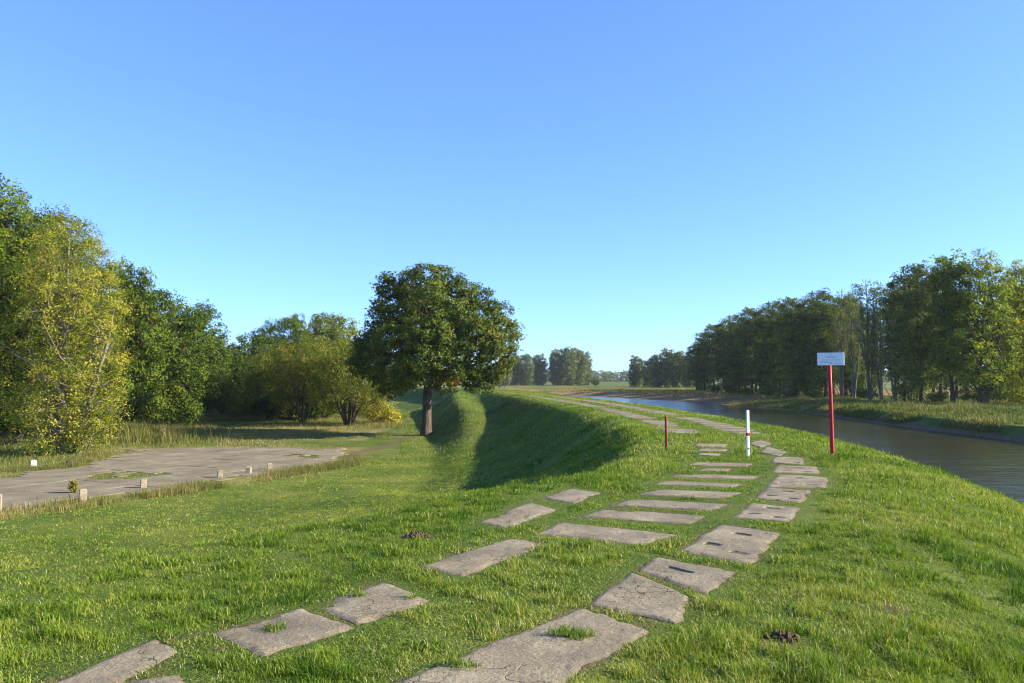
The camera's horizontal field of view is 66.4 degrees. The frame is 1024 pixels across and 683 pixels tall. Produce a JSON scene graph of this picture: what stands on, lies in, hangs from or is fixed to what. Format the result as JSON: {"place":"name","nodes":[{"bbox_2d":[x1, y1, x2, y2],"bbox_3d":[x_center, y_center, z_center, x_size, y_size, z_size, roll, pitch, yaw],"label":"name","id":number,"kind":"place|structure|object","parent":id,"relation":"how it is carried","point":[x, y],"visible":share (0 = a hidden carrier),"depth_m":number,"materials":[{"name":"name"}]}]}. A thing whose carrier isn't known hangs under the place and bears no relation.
{"place":"outdoors","nodes":[
{"label":"outdoors","id":0,"kind":"place"},
{"bbox_2d":[0,380,1023,682],"bbox_3d":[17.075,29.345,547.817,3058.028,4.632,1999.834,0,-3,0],"label":"ground","id":1,"kind":"structure","parent":0,"point":[364,442],"depth_m":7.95,"materials":[{"name":"plant"}]},
{"bbox_2d":[0,172,93,445],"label":"oak tree","id":2,"kind":"object","parent":1,"relation":"on","point":[26,219],"visible":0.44,"depth_m":52.18,"materials":[{"name":"green plant"}]},
{"bbox_2d":[0,208,124,438],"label":"oak tree","id":3,"kind":"object","parent":1,"relation":"on","point":[94,332],"visible":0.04,"depth_m":59.95,"materials":[{"name":"green plant"}]},
{"bbox_2d":[0,200,138,456],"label":"aspen tree","id":4,"kind":"object","parent":1,"relation":"on","point":[64,352],"visible":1,"depth_m":46.87,"materials":[{"name":"green plant"}]},
{"bbox_2d":[79,488,86,502],"bbox_3d":[-15.823,5.838,28.863,0.258,0.824,0.219,1,-3,-29],"label":"concrete stump","id":5,"kind":"object","parent":1,"relation":"on","point":[82,493],"visible":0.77,"depth_m":28.80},
{"bbox_2d":[54,639,176,682],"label":"concrete slab","id":6,"kind":"structure","parent":1,"relation":"on","point":[121,667],"depth_m":4.35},
{"bbox_2d":[74,254,177,433],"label":"oak tree","id":7,"kind":"object","parent":1,"relation":"on","point":[148,350],"visible":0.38,"depth_m":65.99,"materials":[{"name":"green plant"}]},
{"bbox_2d":[133,675,183,682],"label":"concrete slab","id":8,"kind":"structure","parent":1,"relation":"on","point":[173,679],"depth_m":4.13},
{"bbox_2d":[114,284,213,426],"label":"oak tree","id":9,"kind":"object","parent":1,"relation":"on","point":[179,382],"visible":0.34,"depth_m":71.99,"materials":[{"name":"green plant"}]},
{"bbox_2d":[0,447,347,513],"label":"paved yard","id":10,"kind":"structure","parent":1,"relation":"on","point":[181,465],"depth_m":39.13,"materials":[{"name":"concrete"}]},
{"bbox_2d":[67,479,79,492],"bbox_3d":[-17.517,5.819,31.253,0.424,0.823,0.416,2,-3,-36],"label":"weed plant","id":11,"kind":"object","parent":10,"relation":"on","point":[72,487],"visible":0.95,"depth_m":31.19,"materials":[{"name":"yellow plant"}]},
{"bbox_2d":[158,298,234,419],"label":"oak tree","id":12,"kind":"object","parent":1,"relation":"on","point":[219,382],"visible":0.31,"depth_m":84.96,"materials":[{"name":"green plant"}]},
{"bbox_2d":[200,342,257,415],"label":"bushy tree","id":13,"kind":"object","parent":1,"relation":"on","point":[228,409],"visible":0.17,"depth_m":95.63,"materials":[{"name":"green plant"}]},
{"bbox_2d":[224,391,265,416],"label":"shrub","id":14,"kind":"object","parent":1,"relation":"on","point":[254,411],"visible":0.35,"depth_m":90.82,"materials":[{"name":"green plant"}]},
{"bbox_2d":[227,329,287,413],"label":"bushy tree","id":15,"kind":"object","parent":1,"relation":"on","point":[249,347],"visible":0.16,"depth_m":98.79,"materials":[{"name":"green plant"}]},
{"bbox_2d":[225,349,301,419],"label":"willow","id":16,"kind":"object","parent":1,"relation":"on","point":[252,380],"visible":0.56,"depth_m":84.23,"materials":[{"name":"green plant"}]},
{"bbox_2d":[249,312,313,412],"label":"oak tree","id":17,"kind":"object","parent":1,"relation":"on","point":[294,324],"visible":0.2,"depth_m":102.82,"materials":[{"name":"green plant"}]},
{"bbox_2d":[213,609,354,655],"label":"concrete slab","id":18,"kind":"structure","parent":1,"relation":"on","point":[306,627],"depth_m":4.91,"materials":[{"name":"concrete"}]},
{"bbox_2d":[261,379,327,419],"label":"shrub","id":19,"kind":"object","parent":1,"relation":"on","point":[289,412],"visible":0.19,"depth_m":83.74,"materials":[{"name":"green plant"}]},
{"bbox_2d":[258,336,341,422],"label":"willow","id":20,"kind":"object","parent":1,"relation":"on","point":[292,363],"visible":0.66,"depth_m":78.78,"materials":[{"name":"green plant"}]},
{"bbox_2d":[286,389,355,420],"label":"shrub","id":21,"kind":"object","parent":1,"relation":"on","point":[319,413],"visible":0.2,"depth_m":83.67,"materials":[{"name":"green plant"}]},
{"bbox_2d":[291,330,357,417],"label":"willow","id":22,"kind":"object","parent":1,"relation":"on","point":[337,344],"visible":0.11,"depth_m":87.18,"materials":[{"name":"green plant"}]},
{"bbox_2d":[305,312,362,386],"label":"tall tree","id":23,"kind":"object","parent":1,"relation":"on","point":[334,328],"visible":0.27,"depth_m":114.76,"materials":[{"name":"green plant"}]},
{"bbox_2d":[300,341,394,425],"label":"willow","id":24,"kind":"object","parent":1,"relation":"on","point":[330,379],"visible":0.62,"depth_m":74.60,"materials":[{"name":"green plant"}]},
{"bbox_2d":[346,396,399,416],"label":"shrub","id":25,"kind":"object","parent":1,"relation":"on","point":[359,413],"visible":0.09,"depth_m":91.48,"materials":[{"name":"green plant"}]},
{"bbox_2d":[325,583,427,624],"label":"concrete slab","id":26,"kind":"structure","parent":1,"relation":"on","point":[381,600],"depth_m":5.54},
{"bbox_2d":[362,403,402,424],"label":"shrub","id":27,"kind":"object","parent":1,"relation":"on","point":[385,418],"visible":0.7,"depth_m":77.96,"materials":[{"name":"yellow plant"}]},
{"bbox_2d":[403,530,430,538],"bbox_3d":[-0.965,1.972,7.994,0.289,0.087,0.227,0,-3,0],"label":"molehill","id":28,"kind":"object","parent":1,"relation":"on","point":[412,532],"visible":0.82,"depth_m":7.96,"materials":[{"name":"soil"}]},
{"bbox_2d":[341,261,526,435],"bbox_3d":[-5.927,0.785,62.527,13.029,14.445,14.373,2,-3,-39],"label":"oak tree","id":29,"kind":"object","parent":1,"relation":"on","point":[446,330],"visible":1,"depth_m":60.96,"materials":[{"name":"green plant"}]},
{"bbox_2d":[420,539,541,575],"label":"concrete slab","id":30,"kind":"structure","parent":1,"relation":"on","point":[472,561],"depth_m":6.92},
{"bbox_2d":[499,356,511,385],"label":"tree","id":31,"kind":"object","parent":1,"relation":"on","point":[508,380],"visible":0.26,"depth_m":415.97,"materials":[{"name":"green plant"}]},
{"bbox_2d":[0,387,1023,518],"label":"tall meadow grass","id":32,"kind":"structure","parent":1,"relation":"on","point":[163,434],"depth_m":67.04,"materials":[{"name":"plant"}]},
{"bbox_2d":[479,503,554,526],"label":"concrete slab","id":33,"kind":"structure","parent":1,"relation":"on","point":[521,514],"depth_m":9.12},
{"bbox_2d":[510,353,523,385],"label":"tree","id":34,"kind":"object","parent":1,"relation":"on","point":[515,379],"visible":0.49,"depth_m":425.39,"materials":[{"name":"green plant"}]},
{"bbox_2d":[398,609,647,682],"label":"concrete slab","id":35,"kind":"structure","parent":1,"relation":"on","point":[536,654],"depth_m":4.51,"materials":[{"name":"concrete"}]},
{"bbox_2d":[516,353,534,385],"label":"tree","id":36,"kind":"object","parent":1,"relation":"on","point":[527,373],"visible":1,"depth_m":421.88,"materials":[{"name":"green plant"}]},
{"bbox_2d":[531,354,549,385],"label":"tree","id":37,"kind":"object","parent":1,"relation":"on","point":[539,369],"visible":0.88,"depth_m":428.02,"materials":[{"name":"green plant"}]},
{"bbox_2d":[548,348,562,385],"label":"tree","id":38,"kind":"object","parent":1,"relation":"on","point":[552,368],"visible":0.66,"depth_m":429.03,"materials":[{"name":"green plant"}]},
{"bbox_2d":[555,346,577,385],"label":"tree","id":39,"kind":"object","parent":1,"relation":"on","point":[566,361],"visible":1,"depth_m":423.91,"materials":[{"name":"green plant"}]},
{"bbox_2d":[544,489,599,503],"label":"concrete slab","id":40,"kind":"structure","parent":1,"relation":"on","point":[573,496],"depth_m":10.67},
{"bbox_2d":[569,347,588,385],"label":"tree","id":41,"kind":"object","parent":1,"relation":"on","point":[579,378],"visible":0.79,"depth_m":427.86,"materials":[{"name":"green plant"}]},
{"bbox_2d":[579,351,593,384],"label":"tree","id":42,"kind":"object","parent":1,"relation":"on","point":[588,377],"visible":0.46,"depth_m":434.01,"materials":[{"name":"green plant"}]},
{"bbox_2d":[537,523,676,544],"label":"concrete slab","id":43,"kind":"structure","parent":1,"relation":"on","point":[618,535],"depth_m":8.01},
{"bbox_2d":[357,369,902,381],"bbox_3d":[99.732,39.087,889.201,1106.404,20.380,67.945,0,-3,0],"label":"wood","id":44,"kind":"object","parent":1,"relation":"on","point":[608,376],"visible":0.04,"depth_m":869.92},
{"bbox_2d":[627,355,644,386],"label":"tree","id":45,"kind":"object","parent":1,"relation":"on","point":[634,376],"visible":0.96,"depth_m":370.02,"materials":[{"name":"green plant"}]},
{"bbox_2d":[589,573,688,623],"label":"concrete slab","id":46,"kind":"structure","parent":1,"relation":"on","point":[637,595],"depth_m":5.61,"materials":[{"name":"concrete"}]},
{"bbox_2d":[583,510,704,523],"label":"concrete slab","id":47,"kind":"structure","parent":1,"relation":"on","point":[654,517],"depth_m":9.02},
{"bbox_2d":[640,360,652,386],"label":"tree","id":48,"kind":"object","parent":1,"relation":"on","point":[645,378],"visible":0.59,"depth_m":364.81,"materials":[{"name":"green plant"}]},
{"bbox_2d":[647,352,663,386],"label":"tree","id":49,"kind":"object","parent":1,"relation":"on","point":[653,374],"visible":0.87,"depth_m":354.43,"materials":[{"name":"green plant"}]},
{"bbox_2d":[657,348,674,386],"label":"tree","id":50,"kind":"object","parent":1,"relation":"on","point":[665,376],"visible":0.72,"depth_m":349.70,"materials":[{"name":"green plant"}]},
{"bbox_2d":[665,416,667,449],"bbox_3d":[3.393,2.129,17.219,0.065,0.965,0.062,0,-3,0],"label":"marker post","id":51,"kind":"object","parent":1,"relation":"on","point":[666,437],"visible":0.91,"depth_m":17.20,"materials":[{"name":"red paint"}]},
{"bbox_2d":[618,499,727,510],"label":"concrete slab","id":52,"kind":"structure","parent":1,"relation":"on","point":[673,505],"depth_m":9.86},
{"bbox_2d":[666,350,685,386],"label":"tree","id":53,"kind":"object","parent":1,"relation":"on","point":[675,367],"visible":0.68,"depth_m":342.88,"materials":[{"name":"green plant"}]},
{"bbox_2d":[679,356,693,386],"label":"tree","id":54,"kind":"object","parent":1,"relation":"on","point":[684,383],"visible":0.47,"depth_m":336.82,"materials":[{"name":"green plant"}]},
{"bbox_2d":[639,557,734,594],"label":"concrete slab","id":55,"kind":"structure","parent":1,"relation":"on","point":[701,579],"depth_m":6.35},
{"bbox_2d":[639,490,740,498],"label":"concrete slab","id":56,"kind":"structure","parent":1,"relation":"on","point":[696,494],"depth_m":10.82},
{"bbox_2d":[682,343,703,389],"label":"poplar tree","id":57,"kind":"object","parent":1,"relation":"on","point":[687,354],"visible":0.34,"depth_m":255.33,"materials":[{"name":"green plant"}]},
{"bbox_2d":[657,481,741,487],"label":"concrete slab","id":58,"kind":"structure","parent":1,"relation":"on","point":[704,484],"depth_m":11.78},
{"bbox_2d":[688,331,712,390],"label":"poplar tree","id":59,"kind":"object","parent":1,"relation":"on","point":[699,375],"visible":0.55,"depth_m":242.12,"materials":[{"name":"green plant"}]},
{"bbox_2d":[696,324,725,386],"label":"poplar tree","id":60,"kind":"object","parent":1,"relation":"on","point":[710,356],"visible":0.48,"depth_m":229.77,"materials":[{"name":"green plant"}]},
{"bbox_2d":[695,443,727,446],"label":"concrete slab","id":61,"kind":"structure","parent":1,"relation":"on","point":[712,445],"depth_m":18.46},
{"bbox_2d":[706,383,721,391],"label":"shrub","id":62,"kind":"object","parent":1,"relation":"on","point":[710,387],"visible":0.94,"depth_m":224.90,"materials":[{"name":"green plant"}]},
{"bbox_2d":[672,475,758,479],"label":"concrete slab","id":63,"kind":"structure","parent":1,"relation":"on","point":[721,476],"depth_m":12.68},
{"bbox_2d":[690,462,751,466],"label":"concrete slab","id":64,"kind":"structure","parent":1,"relation":"on","point":[719,464],"depth_m":14.45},
{"bbox_2d":[708,317,737,392],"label":"poplar tree","id":65,"kind":"object","parent":1,"relation":"on","point":[718,343],"visible":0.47,"depth_m":215.51,"materials":[{"name":"green plant"}]},
{"bbox_2d":[680,525,779,563],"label":"concrete slab","id":66,"kind":"structure","parent":1,"relation":"on","point":[728,541],"depth_m":7.52,"materials":[{"name":"concrete"}]},
{"bbox_2d":[719,382,743,393],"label":"shrub","id":67,"kind":"object","parent":1,"relation":"on","point":[726,389],"visible":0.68,"depth_m":205.44,"materials":[{"name":"green plant"}]},
{"bbox_2d":[719,312,749,393],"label":"poplar tree","id":68,"kind":"object","parent":1,"relation":"on","point":[730,345],"visible":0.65,"depth_m":203.16,"materials":[{"name":"green plant"}]},
{"bbox_2d":[739,386,754,394],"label":"shrub","id":69,"kind":"object","parent":1,"relation":"on","point":[746,390],"visible":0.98,"depth_m":188.61,"materials":[{"name":"green plant"}]},
{"bbox_2d":[732,306,763,394],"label":"poplar tree","id":70,"kind":"object","parent":1,"relation":"on","point":[747,347],"visible":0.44,"depth_m":191.82,"materials":[{"name":"green plant"}]},
{"bbox_2d":[746,410,749,455],"bbox_3d":[4.800,1.998,15.923,0.060,1.200,0.060,1,-3,-11],"label":"marker post","id":71,"kind":"object","parent":1,"relation":"on","point":[747,436],"visible":0.94,"depth_m":15.91,"materials":[{"name":"white paint"}]},
{"bbox_2d":[750,439,770,446],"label":"concrete slab","id":72,"kind":"structure","parent":1,"relation":"on","point":[760,443],"depth_m":19.00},
{"bbox_2d":[744,304,778,390],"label":"poplar tree","id":73,"kind":"object","parent":1,"relation":"on","point":[756,333],"visible":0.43,"depth_m":181.65,"materials":[{"name":"green plant"}]},
{"bbox_2d":[732,503,800,521],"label":"concrete slab","id":74,"kind":"structure","parent":1,"relation":"on","point":[756,511],"depth_m":9.26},
{"bbox_2d":[758,385,778,395],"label":"shrub","id":75,"kind":"object","parent":1,"relation":"on","point":[771,392],"visible":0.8,"depth_m":175.00,"materials":[{"name":"green plant"}]},
{"bbox_2d":[761,447,785,456],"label":"concrete slab","id":76,"kind":"structure","parent":1,"relation":"on","point":[772,451],"depth_m":16.95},
{"bbox_2d":[755,298,792,395],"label":"poplar tree","id":77,"kind":"object","parent":1,"relation":"on","point":[780,378],"visible":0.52,"depth_m":172.42,"materials":[{"name":"green plant"}]},
{"bbox_2d":[763,629,799,643],"bbox_3d":[1.661,1.817,4.821,0.189,0.084,0.190,3,-4,-45],"label":"molehill","id":78,"kind":"object","parent":1,"relation":"on","point":[787,637],"visible":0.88,"depth_m":4.80,"materials":[{"name":"soil"}]},
{"bbox_2d":[756,488,810,502],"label":"concrete slab","id":79,"kind":"structure","parent":1,"relation":"on","point":[786,495],"depth_m":10.67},
{"bbox_2d":[769,296,805,396],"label":"poplar tree","id":80,"kind":"object","parent":1,"relation":"on","point":[787,338],"visible":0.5,"depth_m":165.02,"materials":[{"name":"green plant"}]},
{"bbox_2d":[771,457,803,464],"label":"concrete slab","id":81,"kind":"structure","parent":1,"relation":"on","point":[790,460],"depth_m":15.11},
{"bbox_2d":[775,381,804,397],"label":"shrub","id":82,"kind":"object","parent":1,"relation":"on","point":[793,389],"visible":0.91,"depth_m":163.87,"materials":[{"name":"green plant"}]},
{"bbox_2d":[772,465,819,473],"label":"concrete slab","id":83,"kind":"structure","parent":1,"relation":"on","point":[799,469],"depth_m":13.63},
{"bbox_2d":[767,475,827,487],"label":"concrete slab","id":84,"kind":"structure","parent":1,"relation":"on","point":[796,481],"depth_m":12.06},
{"bbox_2d":[785,294,827,396],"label":"poplar tree","id":85,"kind":"object","parent":1,"relation":"on","point":[800,315],"visible":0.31,"depth_m":157.81,"materials":[{"name":"green plant"}]},
{"bbox_2d":[804,390,823,397],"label":"shrub","id":86,"kind":"object","parent":1,"relation":"on","point":[815,394],"visible":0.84,"depth_m":152.12,"materials":[{"name":"green plant"}]},
{"bbox_2d":[796,288,850,396],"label":"poplar tree","id":87,"kind":"object","parent":1,"relation":"on","point":[822,332],"visible":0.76,"depth_m":151.31,"materials":[{"name":"green plant"}]},
{"bbox_2d":[817,352,843,453],"bbox_3d":[6.709,1.428,16.420,0.525,2.388,0.148,-1,-3,24],"label":"sign post","id":88,"kind":"object","parent":1,"relation":"on","point":[828,359],"visible":0.98,"depth_m":16.42,"materials":[{"name":"metal"}]},
{"bbox_2d":[825,289,852,396],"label":"poplar tree","id":89,"kind":"object","parent":1,"relation":"on","point":[842,348],"visible":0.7,"depth_m":148.03,"materials":[{"name":"green plant"}]},
{"bbox_2d":[828,296,857,395],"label":"poplar tree","id":90,"kind":"object","parent":1,"relation":"on","point":[846,393],"visible":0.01,"depth_m":162.30,"materials":[{"name":"green plant"}]},
{"bbox_2d":[837,288,865,398],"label":"poplar tree","id":91,"kind":"object","parent":1,"relation":"on","point":[852,344],"visible":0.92,"depth_m":141.62,"materials":[{"name":"green plant"}]},
{"bbox_2d":[830,294,876,396],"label":"poplar tree","id":92,"kind":"object","parent":1,"relation":"on","point":[861,375],"visible":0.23,"depth_m":155.03,"materials":[{"name":"green plant"}]},
{"bbox_2d":[844,384,878,398],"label":"shrub","id":93,"kind":"object","parent":1,"relation":"on","point":[861,392],"visible":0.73,"depth_m":145.32,"materials":[{"name":"green plant"}]},
{"bbox_2d":[851,279,881,400],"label":"poplar tree","id":94,"kind":"object","parent":1,"relation":"on","point":[868,359],"visible":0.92,"depth_m":135.82,"materials":[{"name":"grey plant"}]},
{"bbox_2d":[863,280,891,400],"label":"poplar tree","id":95,"kind":"object","parent":1,"relation":"on","point":[877,367],"visible":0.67,"depth_m":134.13,"materials":[{"name":"green plant"}]},
{"bbox_2d":[869,314,886,388],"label":"poplar tree","id":96,"kind":"object","parent":1,"relation":"on","point":[874,383],"visible":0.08,"depth_m":200.48,"materials":[{"name":"green plant"}]},
{"bbox_2d":[875,281,902,401],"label":"poplar tree","id":97,"kind":"object","parent":1,"relation":"on","point":[894,392],"visible":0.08,"depth_m":128.04,"materials":[{"name":"green plant"}]},
{"bbox_2d":[875,270,930,401],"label":"poplar tree","id":98,"kind":"object","parent":1,"relation":"on","point":[893,300],"visible":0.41,"depth_m":122.90,"materials":[{"name":"green plant"}]},
{"bbox_2d":[897,383,929,400],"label":"shrub","id":99,"kind":"object","parent":1,"relation":"on","point":[900,394],"visible":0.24,"depth_m":133.39,"materials":[{"name":"green plant"}]},
{"bbox_2d":[885,259,944,402],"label":"poplar tree","id":100,"kind":"object","parent":1,"relation":"on","point":[915,310],"visible":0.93,"depth_m":117.15,"materials":[{"name":"green plant"}]},
{"bbox_2d":[924,390,949,400],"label":"shrub","id":101,"kind":"object","parent":1,"relation":"on","point":[938,395],"visible":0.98,"depth_m":130.54,"materials":[{"name":"green plant"}]},
{"bbox_2d":[923,266,961,391],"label":"poplar tree","id":102,"kind":"object","parent":1,"relation":"on","point":[941,387],"visible":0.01,"depth_m":134.66,"materials":[{"name":"green plant"}]},
{"bbox_2d":[937,320,969,396],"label":"poplar tree","id":103,"kind":"object","parent":1,"relation":"on","point":[947,383],"visible":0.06,"depth_m":164.98,"materials":[{"name":"green plant"}]},
{"bbox_2d":[919,247,990,403],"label":"poplar tree","id":104,"kind":"object","parent":1,"relation":"on","point":[941,315],"visible":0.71,"depth_m":112.43,"materials":[{"name":"green plant"}]},
{"bbox_2d":[955,388,978,400],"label":"shrub","id":105,"kind":"object","parent":1,"relation":"on","point":[968,395],"visible":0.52,"depth_m":125.47,"materials":[{"name":"green plant"}]},
{"bbox_2d":[939,247,1022,404],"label":"poplar tree","id":106,"kind":"object","parent":1,"relation":"on","point":[986,380],"visible":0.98,"depth_m":108.91,"materials":[{"name":"green plant"}]},
{"bbox_2d":[972,279,1023,401],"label":"poplar tree","id":107,"kind":"object","parent":1,"relation":"on","point":[998,356],"visible":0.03,"depth_m":127.56,"materials":[{"name":"green plant"}]},
{"bbox_2d":[990,259,1023,404],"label":"poplar tree","id":108,"kind":"object","parent":1,"relation":"on","point":[1018,302],"visible":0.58,"depth_m":111.47,"materials":[{"name":"green plant"}]},
{"bbox_2d":[0,0,1023,379],"label":"sky","id":109,"kind":"structure","parent":0,"point":[633,177],"materials":[{"name":"blue"}]},
{"bbox_2d":[567,395,1023,502],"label":"river water","id":110,"kind":"structure","parent":0,"point":[993,464],"depth_m":60.80,"materials":[{"name":"liquid"}]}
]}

